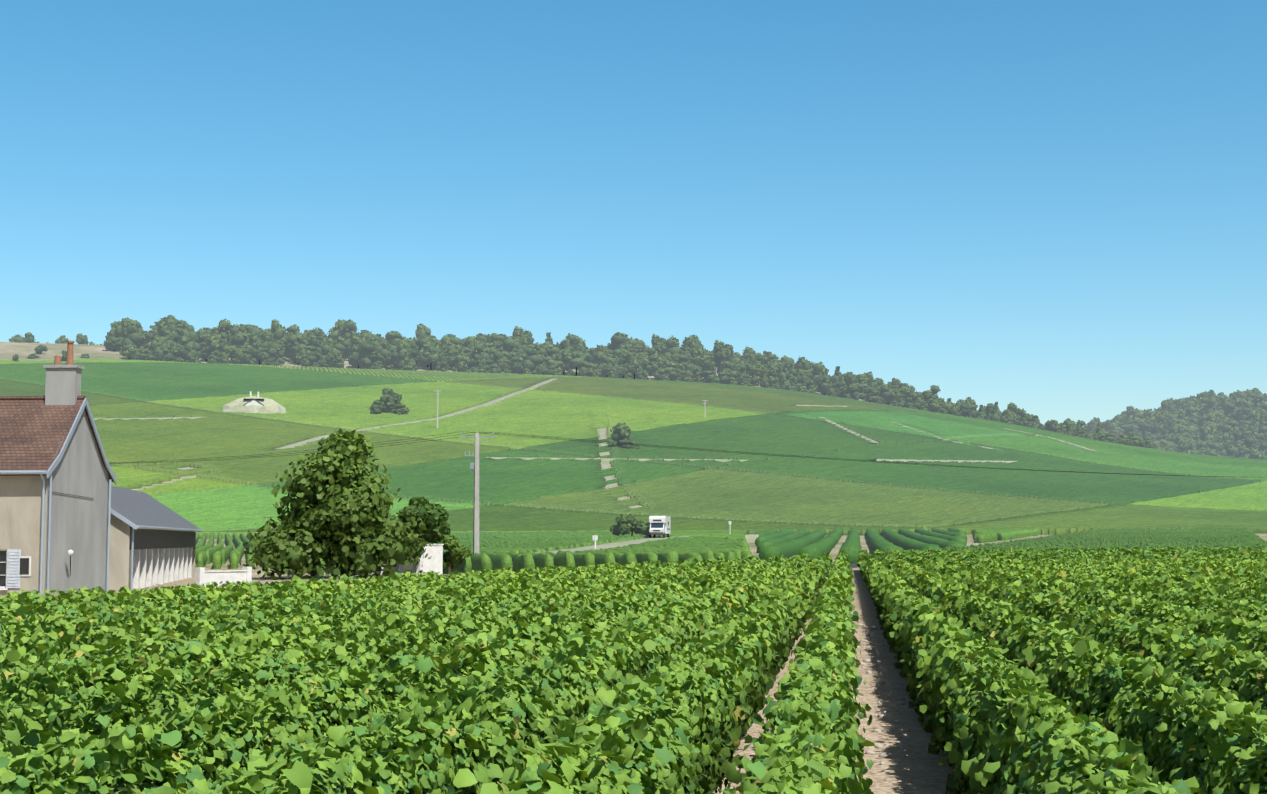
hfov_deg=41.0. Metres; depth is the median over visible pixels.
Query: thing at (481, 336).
forest tree
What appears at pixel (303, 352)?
forest tree
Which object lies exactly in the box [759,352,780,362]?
forest tree
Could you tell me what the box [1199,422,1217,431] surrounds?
forest tree
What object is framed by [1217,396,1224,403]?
forest tree
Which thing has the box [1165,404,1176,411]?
forest tree
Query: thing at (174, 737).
vine leaves
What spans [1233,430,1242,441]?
forest tree
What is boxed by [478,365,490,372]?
forest tree
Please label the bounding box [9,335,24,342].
forest tree
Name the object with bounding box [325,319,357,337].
forest tree
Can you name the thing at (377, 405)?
bush
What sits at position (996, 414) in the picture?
forest tree
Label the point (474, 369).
forest tree
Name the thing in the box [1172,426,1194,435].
forest tree
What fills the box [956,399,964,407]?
forest tree
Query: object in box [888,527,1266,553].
vine rows
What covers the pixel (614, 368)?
forest tree
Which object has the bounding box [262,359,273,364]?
forest tree
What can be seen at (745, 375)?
forest tree
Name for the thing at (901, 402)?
forest tree
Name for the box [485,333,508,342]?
forest tree
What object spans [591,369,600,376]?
forest tree
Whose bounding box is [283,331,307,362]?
forest tree
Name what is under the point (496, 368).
forest tree
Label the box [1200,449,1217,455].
forest tree
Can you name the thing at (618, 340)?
forest tree
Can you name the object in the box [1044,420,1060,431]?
forest tree
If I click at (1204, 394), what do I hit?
forest tree
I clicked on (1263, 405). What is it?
forest tree
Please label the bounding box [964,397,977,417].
forest tree
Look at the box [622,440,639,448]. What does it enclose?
forest tree
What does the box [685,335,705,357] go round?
forest tree
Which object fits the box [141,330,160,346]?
forest tree
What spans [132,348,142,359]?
forest tree
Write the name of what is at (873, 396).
forest tree
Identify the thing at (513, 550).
valley vineyards
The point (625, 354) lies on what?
forest tree
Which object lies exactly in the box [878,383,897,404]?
forest tree
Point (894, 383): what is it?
forest tree
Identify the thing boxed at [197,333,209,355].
forest tree
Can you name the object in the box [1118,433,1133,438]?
forest tree
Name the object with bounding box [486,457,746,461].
track
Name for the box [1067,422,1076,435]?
forest tree
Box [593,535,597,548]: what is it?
marker post
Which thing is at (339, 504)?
tree
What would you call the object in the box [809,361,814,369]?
forest tree
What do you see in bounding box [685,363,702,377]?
forest tree
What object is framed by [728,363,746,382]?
forest tree
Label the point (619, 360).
forest tree
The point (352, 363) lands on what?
forest tree
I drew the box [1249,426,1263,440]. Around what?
forest tree
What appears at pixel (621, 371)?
forest tree
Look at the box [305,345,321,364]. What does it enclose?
forest tree
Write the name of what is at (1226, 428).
forest tree
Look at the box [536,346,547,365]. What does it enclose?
forest tree
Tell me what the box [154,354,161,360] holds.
forest tree
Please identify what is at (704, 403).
hill pole
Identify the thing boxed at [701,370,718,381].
forest tree
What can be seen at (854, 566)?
lane asphalt
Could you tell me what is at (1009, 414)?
forest tree
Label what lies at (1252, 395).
forest tree
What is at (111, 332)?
forest tree
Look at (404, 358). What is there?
forest tree
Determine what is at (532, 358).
forest tree
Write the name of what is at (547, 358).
forest tree
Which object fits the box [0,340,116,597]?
house
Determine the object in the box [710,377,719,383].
forest tree
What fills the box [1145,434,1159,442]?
forest tree
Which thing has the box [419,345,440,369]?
forest tree
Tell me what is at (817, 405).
track
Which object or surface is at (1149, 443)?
forest tree
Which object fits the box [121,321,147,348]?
forest tree
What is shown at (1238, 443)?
forest tree
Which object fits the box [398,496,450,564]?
tree
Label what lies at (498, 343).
forest tree
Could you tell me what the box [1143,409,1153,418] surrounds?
forest tree
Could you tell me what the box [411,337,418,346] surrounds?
forest tree
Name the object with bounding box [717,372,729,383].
forest tree
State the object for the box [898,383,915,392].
forest tree
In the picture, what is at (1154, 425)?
forest tree
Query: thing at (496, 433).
overhead wires
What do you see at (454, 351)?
forest tree
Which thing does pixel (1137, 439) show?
forest tree
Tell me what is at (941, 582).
vine leaves
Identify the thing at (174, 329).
forest tree
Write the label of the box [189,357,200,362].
forest tree
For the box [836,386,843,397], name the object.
forest tree
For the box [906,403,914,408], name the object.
forest tree
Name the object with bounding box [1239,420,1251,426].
forest tree
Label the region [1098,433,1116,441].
forest tree
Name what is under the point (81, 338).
forest tree
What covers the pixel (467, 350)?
forest tree
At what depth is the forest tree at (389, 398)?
609.55 m
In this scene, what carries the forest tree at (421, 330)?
on the ground
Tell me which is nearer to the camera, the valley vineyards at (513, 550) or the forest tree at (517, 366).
the valley vineyards at (513, 550)
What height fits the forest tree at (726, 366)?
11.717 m
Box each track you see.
[94,417,202,419]
[140,468,201,489]
[272,378,557,449]
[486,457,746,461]
[599,428,636,508]
[790,405,845,406]
[819,417,878,443]
[872,459,1016,462]
[893,422,1002,450]
[1004,428,1096,451]
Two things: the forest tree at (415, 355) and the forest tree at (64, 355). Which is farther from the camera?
the forest tree at (415, 355)
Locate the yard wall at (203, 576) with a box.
[195,567,251,588]
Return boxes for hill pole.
[437,390,437,427]
[702,400,707,417]
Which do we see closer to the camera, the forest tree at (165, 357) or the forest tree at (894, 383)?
the forest tree at (165, 357)
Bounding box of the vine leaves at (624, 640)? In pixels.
[0,586,1266,788]
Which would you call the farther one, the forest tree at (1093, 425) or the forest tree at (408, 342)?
the forest tree at (1093, 425)
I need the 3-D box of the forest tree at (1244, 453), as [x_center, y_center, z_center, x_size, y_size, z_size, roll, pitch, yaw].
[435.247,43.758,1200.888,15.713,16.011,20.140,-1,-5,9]
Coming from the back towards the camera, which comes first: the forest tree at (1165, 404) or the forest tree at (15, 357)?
the forest tree at (1165, 404)
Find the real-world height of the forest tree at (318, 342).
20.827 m
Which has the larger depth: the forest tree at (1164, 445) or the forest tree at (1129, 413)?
the forest tree at (1129, 413)
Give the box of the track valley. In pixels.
[533,535,758,553]
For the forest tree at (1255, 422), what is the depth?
1305.78 m
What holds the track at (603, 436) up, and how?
on the ground
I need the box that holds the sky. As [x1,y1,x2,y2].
[0,0,1266,426]
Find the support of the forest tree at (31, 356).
on the ground
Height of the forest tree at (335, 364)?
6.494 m
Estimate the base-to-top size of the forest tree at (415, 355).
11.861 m
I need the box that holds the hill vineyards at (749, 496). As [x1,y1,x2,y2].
[0,359,1266,535]
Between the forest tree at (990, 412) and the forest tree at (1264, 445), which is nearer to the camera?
the forest tree at (990, 412)
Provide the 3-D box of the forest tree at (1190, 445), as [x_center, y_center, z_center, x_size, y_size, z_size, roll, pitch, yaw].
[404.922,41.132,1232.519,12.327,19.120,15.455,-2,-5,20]
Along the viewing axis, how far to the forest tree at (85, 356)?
863.59 m
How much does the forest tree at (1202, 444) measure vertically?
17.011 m
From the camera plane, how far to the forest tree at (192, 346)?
878.09 m
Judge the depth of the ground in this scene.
22.59 m
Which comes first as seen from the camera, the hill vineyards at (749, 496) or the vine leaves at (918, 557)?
the vine leaves at (918, 557)
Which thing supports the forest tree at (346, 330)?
on the ground
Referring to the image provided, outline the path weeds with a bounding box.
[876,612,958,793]
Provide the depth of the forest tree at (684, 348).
943.33 m
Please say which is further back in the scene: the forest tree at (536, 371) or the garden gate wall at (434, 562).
the forest tree at (536, 371)
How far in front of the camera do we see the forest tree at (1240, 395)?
1428.06 m
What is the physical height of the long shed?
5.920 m
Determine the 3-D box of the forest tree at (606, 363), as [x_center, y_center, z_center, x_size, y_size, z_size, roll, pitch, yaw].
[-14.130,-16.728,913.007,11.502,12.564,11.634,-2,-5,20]
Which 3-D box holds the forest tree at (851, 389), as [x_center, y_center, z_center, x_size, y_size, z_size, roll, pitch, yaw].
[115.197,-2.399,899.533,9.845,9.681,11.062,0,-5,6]
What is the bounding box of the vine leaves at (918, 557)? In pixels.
[651,546,1266,592]
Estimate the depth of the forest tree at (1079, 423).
889.13 m
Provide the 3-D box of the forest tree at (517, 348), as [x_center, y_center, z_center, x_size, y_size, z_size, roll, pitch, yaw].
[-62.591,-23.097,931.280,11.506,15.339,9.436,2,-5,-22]
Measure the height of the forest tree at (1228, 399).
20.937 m
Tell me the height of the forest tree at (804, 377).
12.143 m
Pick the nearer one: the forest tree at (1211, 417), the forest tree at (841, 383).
the forest tree at (841, 383)
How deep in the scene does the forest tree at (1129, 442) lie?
862.32 m
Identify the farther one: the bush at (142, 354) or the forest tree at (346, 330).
the forest tree at (346, 330)
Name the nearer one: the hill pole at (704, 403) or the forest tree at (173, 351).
the hill pole at (704, 403)
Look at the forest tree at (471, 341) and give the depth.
950.55 m
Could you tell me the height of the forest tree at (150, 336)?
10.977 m
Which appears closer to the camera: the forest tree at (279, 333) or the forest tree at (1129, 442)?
the forest tree at (1129, 442)
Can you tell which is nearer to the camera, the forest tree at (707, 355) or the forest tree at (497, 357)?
the forest tree at (497, 357)
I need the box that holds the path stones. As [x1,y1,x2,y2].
[857,623,910,793]
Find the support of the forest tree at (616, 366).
on the ground
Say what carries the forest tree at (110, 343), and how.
on the ground
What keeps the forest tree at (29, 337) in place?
on the ground
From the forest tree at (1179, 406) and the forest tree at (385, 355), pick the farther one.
the forest tree at (1179, 406)
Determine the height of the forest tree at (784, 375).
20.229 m
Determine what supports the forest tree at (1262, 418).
on the ground
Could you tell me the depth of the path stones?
20.40 m
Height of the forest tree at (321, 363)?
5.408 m
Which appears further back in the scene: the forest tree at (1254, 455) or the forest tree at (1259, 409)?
the forest tree at (1259, 409)
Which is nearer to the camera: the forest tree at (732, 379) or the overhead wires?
the overhead wires
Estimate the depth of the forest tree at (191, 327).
989.82 m
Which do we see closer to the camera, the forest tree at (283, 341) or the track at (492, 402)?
the track at (492, 402)
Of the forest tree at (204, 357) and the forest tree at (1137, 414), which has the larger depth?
the forest tree at (1137, 414)
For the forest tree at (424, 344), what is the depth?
912.45 m
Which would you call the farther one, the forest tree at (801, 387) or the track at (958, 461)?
the forest tree at (801, 387)
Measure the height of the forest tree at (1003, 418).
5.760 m
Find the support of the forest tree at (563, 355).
on the ground
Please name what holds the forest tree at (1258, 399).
on the ground
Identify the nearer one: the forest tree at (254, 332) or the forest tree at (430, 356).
the forest tree at (430, 356)
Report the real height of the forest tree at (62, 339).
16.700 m
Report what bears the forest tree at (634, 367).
on the ground
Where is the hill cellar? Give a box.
[222,391,285,413]
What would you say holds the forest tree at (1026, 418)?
on the ground
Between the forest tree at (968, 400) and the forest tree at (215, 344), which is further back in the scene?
the forest tree at (968, 400)
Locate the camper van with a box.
[648,516,670,537]
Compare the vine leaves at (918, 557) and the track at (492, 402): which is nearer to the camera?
the vine leaves at (918, 557)
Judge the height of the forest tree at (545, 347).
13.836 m
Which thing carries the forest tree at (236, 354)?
on the ground
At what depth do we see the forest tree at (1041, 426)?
877.58 m
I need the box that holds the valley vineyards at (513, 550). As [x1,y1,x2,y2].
[195,528,1037,575]
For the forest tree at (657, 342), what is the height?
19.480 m
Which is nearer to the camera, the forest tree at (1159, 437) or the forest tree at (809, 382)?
the forest tree at (809, 382)
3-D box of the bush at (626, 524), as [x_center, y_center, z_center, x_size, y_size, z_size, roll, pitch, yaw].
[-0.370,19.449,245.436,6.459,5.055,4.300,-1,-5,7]
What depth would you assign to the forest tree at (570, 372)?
904.72 m
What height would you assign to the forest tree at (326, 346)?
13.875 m
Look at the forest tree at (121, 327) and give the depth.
900.12 m
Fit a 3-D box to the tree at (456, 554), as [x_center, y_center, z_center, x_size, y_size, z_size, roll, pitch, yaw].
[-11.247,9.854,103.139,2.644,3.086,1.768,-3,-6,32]
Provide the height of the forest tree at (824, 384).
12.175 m
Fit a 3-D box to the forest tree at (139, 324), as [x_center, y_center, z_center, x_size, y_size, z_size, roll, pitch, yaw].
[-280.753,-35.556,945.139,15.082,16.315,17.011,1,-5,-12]
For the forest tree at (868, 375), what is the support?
on the ground
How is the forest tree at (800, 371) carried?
on the ground
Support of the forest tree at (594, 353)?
on the ground
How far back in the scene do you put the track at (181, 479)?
436.58 m
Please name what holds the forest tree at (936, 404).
on the ground
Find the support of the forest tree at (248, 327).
on the ground
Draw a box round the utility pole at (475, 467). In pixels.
[459,431,494,553]
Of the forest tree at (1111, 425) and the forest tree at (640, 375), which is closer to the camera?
the forest tree at (640, 375)
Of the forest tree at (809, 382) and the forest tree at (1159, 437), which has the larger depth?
the forest tree at (1159, 437)
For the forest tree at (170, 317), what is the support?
on the ground
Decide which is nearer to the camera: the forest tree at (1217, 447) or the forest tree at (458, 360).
the forest tree at (458, 360)
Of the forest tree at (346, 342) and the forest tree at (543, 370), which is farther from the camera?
the forest tree at (346, 342)
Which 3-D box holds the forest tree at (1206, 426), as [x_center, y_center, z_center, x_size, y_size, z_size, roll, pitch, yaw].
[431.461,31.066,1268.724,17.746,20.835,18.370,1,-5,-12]
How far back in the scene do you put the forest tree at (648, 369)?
920.03 m
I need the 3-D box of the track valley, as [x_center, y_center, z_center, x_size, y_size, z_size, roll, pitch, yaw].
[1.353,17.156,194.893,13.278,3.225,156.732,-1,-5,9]
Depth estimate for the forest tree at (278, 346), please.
886.40 m
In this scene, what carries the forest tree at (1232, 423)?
on the ground
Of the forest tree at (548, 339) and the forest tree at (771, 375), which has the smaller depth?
the forest tree at (771, 375)
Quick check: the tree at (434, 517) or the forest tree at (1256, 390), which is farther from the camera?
the forest tree at (1256, 390)
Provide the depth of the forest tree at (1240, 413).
1347.96 m
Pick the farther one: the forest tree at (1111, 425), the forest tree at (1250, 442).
the forest tree at (1111, 425)
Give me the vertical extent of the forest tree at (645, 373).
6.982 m
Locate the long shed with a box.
[109,485,202,591]
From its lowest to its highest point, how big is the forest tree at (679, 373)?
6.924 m
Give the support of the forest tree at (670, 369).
on the ground
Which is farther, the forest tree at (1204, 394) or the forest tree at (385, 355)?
the forest tree at (1204, 394)
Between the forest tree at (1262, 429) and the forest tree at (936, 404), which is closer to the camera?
the forest tree at (936, 404)
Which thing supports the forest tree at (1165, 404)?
on the ground
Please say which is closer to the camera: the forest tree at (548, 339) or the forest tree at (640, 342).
the forest tree at (548, 339)
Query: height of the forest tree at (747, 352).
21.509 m
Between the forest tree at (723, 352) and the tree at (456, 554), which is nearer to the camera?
the tree at (456, 554)
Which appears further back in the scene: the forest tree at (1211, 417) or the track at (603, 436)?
the forest tree at (1211, 417)
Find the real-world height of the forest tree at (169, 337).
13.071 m
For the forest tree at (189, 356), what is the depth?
874.61 m
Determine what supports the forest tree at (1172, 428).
on the ground
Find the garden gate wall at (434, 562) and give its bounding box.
[359,544,443,576]
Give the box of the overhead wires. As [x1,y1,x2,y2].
[109,432,1226,476]
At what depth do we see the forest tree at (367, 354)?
892.07 m
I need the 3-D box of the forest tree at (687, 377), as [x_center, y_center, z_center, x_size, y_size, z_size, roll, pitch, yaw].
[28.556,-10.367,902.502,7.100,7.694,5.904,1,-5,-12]
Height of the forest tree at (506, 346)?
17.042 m
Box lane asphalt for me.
[832,534,1061,567]
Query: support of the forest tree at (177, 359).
on the ground
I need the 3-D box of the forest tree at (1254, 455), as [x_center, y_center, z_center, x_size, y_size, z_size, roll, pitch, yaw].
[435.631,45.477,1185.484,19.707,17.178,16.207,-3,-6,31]
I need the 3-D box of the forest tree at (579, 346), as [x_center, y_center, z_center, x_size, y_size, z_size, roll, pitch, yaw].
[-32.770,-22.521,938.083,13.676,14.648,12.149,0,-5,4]
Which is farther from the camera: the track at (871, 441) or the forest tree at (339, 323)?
the forest tree at (339, 323)
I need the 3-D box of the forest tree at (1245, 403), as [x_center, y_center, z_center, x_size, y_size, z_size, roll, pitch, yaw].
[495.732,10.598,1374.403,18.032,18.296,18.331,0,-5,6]
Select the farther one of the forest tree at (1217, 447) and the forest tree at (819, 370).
the forest tree at (1217, 447)
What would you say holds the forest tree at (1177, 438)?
on the ground
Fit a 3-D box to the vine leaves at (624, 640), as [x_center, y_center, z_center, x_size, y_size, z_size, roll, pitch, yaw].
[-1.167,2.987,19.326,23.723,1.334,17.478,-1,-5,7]
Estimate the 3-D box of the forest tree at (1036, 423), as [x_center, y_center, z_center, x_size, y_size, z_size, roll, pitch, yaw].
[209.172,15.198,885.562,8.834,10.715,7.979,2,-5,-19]
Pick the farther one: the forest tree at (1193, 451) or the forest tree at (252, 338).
the forest tree at (1193, 451)
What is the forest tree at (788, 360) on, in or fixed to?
on the ground
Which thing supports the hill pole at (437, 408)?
on the ground
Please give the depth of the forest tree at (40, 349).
867.50 m
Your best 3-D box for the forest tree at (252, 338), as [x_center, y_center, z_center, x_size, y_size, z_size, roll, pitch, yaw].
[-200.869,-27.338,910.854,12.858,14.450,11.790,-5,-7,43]
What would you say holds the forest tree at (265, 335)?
on the ground
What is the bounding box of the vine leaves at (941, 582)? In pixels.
[0,556,1266,646]
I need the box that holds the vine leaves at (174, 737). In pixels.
[0,644,1266,793]
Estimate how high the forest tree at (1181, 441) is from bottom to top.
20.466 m
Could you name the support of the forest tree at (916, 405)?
on the ground
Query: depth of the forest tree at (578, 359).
909.19 m
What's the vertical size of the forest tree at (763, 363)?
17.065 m
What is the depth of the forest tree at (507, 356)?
923.64 m
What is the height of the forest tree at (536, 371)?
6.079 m
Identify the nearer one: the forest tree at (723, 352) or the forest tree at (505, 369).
the forest tree at (505, 369)
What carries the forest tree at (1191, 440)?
on the ground
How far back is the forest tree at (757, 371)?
908.35 m
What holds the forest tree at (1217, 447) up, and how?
on the ground
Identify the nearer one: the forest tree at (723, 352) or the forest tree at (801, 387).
the forest tree at (801, 387)
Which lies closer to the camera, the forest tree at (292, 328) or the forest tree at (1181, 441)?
the forest tree at (292, 328)
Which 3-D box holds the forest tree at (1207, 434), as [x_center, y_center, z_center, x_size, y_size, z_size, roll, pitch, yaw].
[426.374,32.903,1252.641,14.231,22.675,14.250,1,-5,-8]
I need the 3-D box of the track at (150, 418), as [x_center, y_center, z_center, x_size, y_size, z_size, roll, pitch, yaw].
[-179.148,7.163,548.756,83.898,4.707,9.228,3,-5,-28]
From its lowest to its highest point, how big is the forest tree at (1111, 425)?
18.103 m
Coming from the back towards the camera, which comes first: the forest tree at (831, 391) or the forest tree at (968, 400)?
the forest tree at (968, 400)
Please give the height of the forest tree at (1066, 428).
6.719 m
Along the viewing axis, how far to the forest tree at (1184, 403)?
1416.87 m
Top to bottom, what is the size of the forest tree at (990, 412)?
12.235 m
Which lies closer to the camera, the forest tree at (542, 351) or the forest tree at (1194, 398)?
the forest tree at (542, 351)
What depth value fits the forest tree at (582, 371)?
903.09 m
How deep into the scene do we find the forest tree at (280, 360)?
885.87 m
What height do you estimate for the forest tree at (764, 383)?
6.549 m
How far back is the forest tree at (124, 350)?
869.85 m
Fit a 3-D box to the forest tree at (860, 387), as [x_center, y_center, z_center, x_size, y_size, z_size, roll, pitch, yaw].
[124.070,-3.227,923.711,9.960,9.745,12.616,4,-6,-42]
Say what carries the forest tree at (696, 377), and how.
on the ground
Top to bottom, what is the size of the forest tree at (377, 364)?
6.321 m
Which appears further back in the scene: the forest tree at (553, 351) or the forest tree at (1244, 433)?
the forest tree at (1244, 433)
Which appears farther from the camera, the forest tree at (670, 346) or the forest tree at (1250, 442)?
the forest tree at (1250, 442)
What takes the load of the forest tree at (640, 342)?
on the ground
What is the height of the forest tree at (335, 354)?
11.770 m
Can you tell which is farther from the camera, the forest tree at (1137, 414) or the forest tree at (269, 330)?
the forest tree at (1137, 414)
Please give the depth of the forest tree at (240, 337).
904.18 m
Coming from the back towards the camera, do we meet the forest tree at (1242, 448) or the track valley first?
the forest tree at (1242, 448)
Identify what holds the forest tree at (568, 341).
on the ground
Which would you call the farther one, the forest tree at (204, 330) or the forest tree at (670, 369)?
the forest tree at (204, 330)
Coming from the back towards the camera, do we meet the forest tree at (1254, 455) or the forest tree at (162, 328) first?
the forest tree at (1254, 455)
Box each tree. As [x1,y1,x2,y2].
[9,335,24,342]
[12,354,18,360]
[23,332,33,342]
[26,354,38,358]
[34,344,47,353]
[55,335,67,343]
[61,350,66,360]
[75,333,88,344]
[80,354,89,357]
[103,336,121,350]
[107,329,115,336]
[109,321,116,336]
[114,317,129,348]
[119,344,136,358]
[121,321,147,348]
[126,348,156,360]
[128,319,142,331]
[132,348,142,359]
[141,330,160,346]
[143,332,154,346]
[148,315,178,332]
[148,337,169,357]
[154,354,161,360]
[157,319,173,336]
[159,334,174,341]
[161,354,170,360]
[163,340,182,360]
[164,320,186,341]
[172,357,183,361]
[175,334,201,359]
[175,341,189,360]
[178,328,197,340]
[186,323,194,331]
[186,352,193,361]
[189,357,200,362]
[196,328,211,334]
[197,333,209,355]
[200,346,209,360]
[204,333,225,357]
[210,319,232,342]
[220,344,245,363]
[228,324,252,345]
[239,428,432,579]
[241,344,253,363]
[244,324,262,332]
[248,340,269,364]
[250,330,260,335]
[250,334,260,344]
[251,330,272,345]
[262,324,279,337]
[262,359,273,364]
[264,341,282,361]
[266,341,284,356]
[271,319,285,342]
[274,356,284,363]
[275,337,286,350]
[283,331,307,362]
[285,324,302,335]
[290,345,302,364]
[298,349,309,358]
[301,358,309,366]
[304,330,314,345]
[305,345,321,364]
[308,327,323,339]
[314,332,323,347]
[318,342,333,360]
[318,360,328,366]
[323,335,345,356]
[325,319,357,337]
[325,348,341,366]
[331,360,341,367]
[333,335,352,357]
[338,319,358,338]
[345,334,367,356]
[348,344,359,368]
[350,341,380,366]
[360,331,382,340]
[369,360,384,368]
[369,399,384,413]
[371,339,386,349]
[377,349,392,367]
[380,387,401,412]
[381,338,397,350]
[385,331,405,341]
[385,365,393,369]
[387,347,411,367]
[391,403,409,414]
[396,341,413,368]
[397,337,412,347]
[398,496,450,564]
[406,362,415,370]
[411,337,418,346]
[411,349,419,363]
[415,324,432,338]
[418,336,436,366]
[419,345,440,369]
[431,347,446,369]
[436,361,449,370]
[439,334,463,347]
[441,345,463,356]
[441,534,470,573]
[446,343,462,367]
[451,354,468,371]
[461,353,472,368]
[462,347,471,353]
[463,336,483,349]
[467,342,489,368]
[471,366,478,371]
[475,333,487,341]
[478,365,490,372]
[484,346,495,351]
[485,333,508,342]
[485,340,504,350]
[486,359,494,371]
[487,349,512,364]
[490,350,506,371]
[491,364,501,372]
[501,336,521,352]
[501,364,509,372]
[510,341,528,356]
[510,356,523,373]
[512,326,533,344]
[521,345,545,371]
[522,368,531,373]
[532,366,541,374]
[534,342,555,356]
[534,356,550,369]
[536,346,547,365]
[538,364,548,374]
[544,332,552,344]
[545,359,563,374]
[547,346,563,360]
[556,333,575,350]
[556,348,572,374]
[564,343,585,352]
[564,350,590,375]
[566,335,587,352]
[567,369,575,375]
[578,361,601,376]
[578,367,587,375]
[587,344,606,363]
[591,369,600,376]
[597,355,618,376]
[600,361,624,376]
[602,353,626,366]
[606,371,616,377]
[608,332,633,355]
[610,366,617,374]
[610,422,631,446]
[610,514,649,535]
[612,347,637,367]
[616,367,633,377]
[622,343,643,352]
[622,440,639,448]
[627,357,652,372]
[627,360,642,378]
[629,338,646,352]
[629,352,649,362]
[633,355,648,369]
[636,372,644,378]
[642,370,648,379]
[646,347,658,365]
[648,353,670,370]
[651,334,666,365]
[651,364,665,379]
[661,335,680,359]
[662,362,677,379]
[669,353,690,362]
[671,370,692,380]
[679,339,694,362]
[680,371,693,381]
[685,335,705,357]
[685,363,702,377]
[691,349,716,368]
[693,372,700,381]
[695,350,713,371]
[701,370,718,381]
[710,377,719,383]
[713,340,734,371]
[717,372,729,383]
[719,361,734,372]
[728,358,753,372]
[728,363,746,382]
[729,376,737,384]
[733,351,741,357]
[735,371,750,384]
[739,347,755,358]
[748,352,760,361]
[748,362,767,385]
[756,354,782,374]
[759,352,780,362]
[759,361,768,383]
[760,378,770,387]
[761,366,780,385]
[778,363,793,389]
[780,355,794,369]
[790,368,810,379]
[790,370,814,382]
[792,368,799,387]
[793,356,810,369]
[796,383,807,391]
[800,373,816,389]
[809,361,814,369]
[812,362,827,384]
[817,374,833,395]
[826,388,836,396]
[830,366,841,383]
[833,380,845,393]
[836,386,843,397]
[841,383,859,397]
[844,371,857,384]
[853,392,858,399]
[855,382,867,398]
[857,371,873,380]
[857,374,868,383]
[859,386,878,401]
[863,390,880,402]
[865,378,873,401]
[874,378,883,385]
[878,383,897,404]
[887,378,900,388]
[896,387,910,403]
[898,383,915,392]
[898,395,905,406]
[906,391,927,409]
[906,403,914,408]
[912,402,920,408]
[922,385,940,407]
[929,398,950,410]
[940,408,947,413]
[946,403,957,414]
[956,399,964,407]
[958,403,978,416]
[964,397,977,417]
[969,410,975,417]
[975,405,986,419]
[979,403,1001,415]
[985,406,992,419]
[991,402,1001,421]
[1000,415,1007,422]
[1002,402,1020,416]
[1005,412,1016,417]
[1005,416,1020,423]
[1018,408,1033,425]
[1025,421,1033,427]
[1032,416,1039,427]
[1038,424,1045,429]
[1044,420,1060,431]
[1060,418,1074,428]
[1060,426,1068,433]
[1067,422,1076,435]
[1075,420,1085,428]
[1076,426,1086,435]
[1082,419,1098,432]
[1096,423,1104,438]
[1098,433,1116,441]
[1101,420,1112,430]
[1106,422,1119,428]
[1108,427,1124,437]
[1116,438,1126,443]
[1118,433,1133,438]
[1125,417,1143,434]
[1126,408,1136,417]
[1126,439,1134,445]
[1129,436,1143,446]
[1131,411,1144,421]
[1134,431,1142,437]
[1139,441,1145,447]
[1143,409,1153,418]
[1144,437,1154,448]
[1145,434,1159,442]
[1151,421,1164,434]
[1155,434,1163,441]
[1155,439,1174,449]
[1161,401,1168,408]
[1164,410,1180,425]
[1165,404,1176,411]
[1167,424,1183,433]
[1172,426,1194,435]
[1172,438,1185,451]
[1174,435,1192,444]
[1175,398,1195,409]
[1175,402,1181,410]
[1182,436,1194,442]
[1182,440,1197,450]
[1182,449,1198,453]
[1184,406,1200,422]
[1189,395,1199,403]
[1196,441,1210,450]
[1198,396,1208,407]
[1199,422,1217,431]
[1199,424,1219,439]
[1200,397,1219,411]
[1200,412,1217,425]
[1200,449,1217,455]
[1201,391,1208,397]
[1202,427,1218,441]
[1204,440,1226,452]
[1208,410,1228,423]
[1209,390,1215,396]
[1210,410,1224,420]
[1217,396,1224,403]
[1218,446,1235,456]
[1219,401,1236,416]
[1219,425,1234,432]
[1220,396,1233,409]
[1226,419,1238,430]
[1229,390,1247,398]
[1229,406,1249,420]
[1231,392,1245,402]
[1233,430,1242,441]
[1234,399,1254,409]
[1234,439,1243,447]
[1236,448,1257,457]
[1237,429,1250,439]
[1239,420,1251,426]
[1239,445,1249,456]
[1241,435,1259,448]
[1247,392,1264,399]
[1247,410,1265,423]
[1248,407,1263,419]
[1248,450,1261,458]
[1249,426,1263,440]
[1250,392,1264,407]
[1251,414,1258,427]
[1252,388,1263,396]
[1258,414,1264,426]
[1258,453,1266,458]
[1259,401,1266,411]
[1259,426,1266,441]
[1259,437,1266,451]
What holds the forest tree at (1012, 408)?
on the ground
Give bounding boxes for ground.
[0,342,1266,793]
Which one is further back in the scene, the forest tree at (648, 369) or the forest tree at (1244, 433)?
the forest tree at (1244, 433)
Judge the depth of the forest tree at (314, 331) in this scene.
961.14 m
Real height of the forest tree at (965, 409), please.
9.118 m
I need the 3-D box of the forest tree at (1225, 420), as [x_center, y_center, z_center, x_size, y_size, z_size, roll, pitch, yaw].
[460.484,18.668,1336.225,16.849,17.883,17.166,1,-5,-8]
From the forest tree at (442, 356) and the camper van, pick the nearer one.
the camper van
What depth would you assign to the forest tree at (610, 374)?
903.83 m
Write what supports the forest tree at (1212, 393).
on the ground

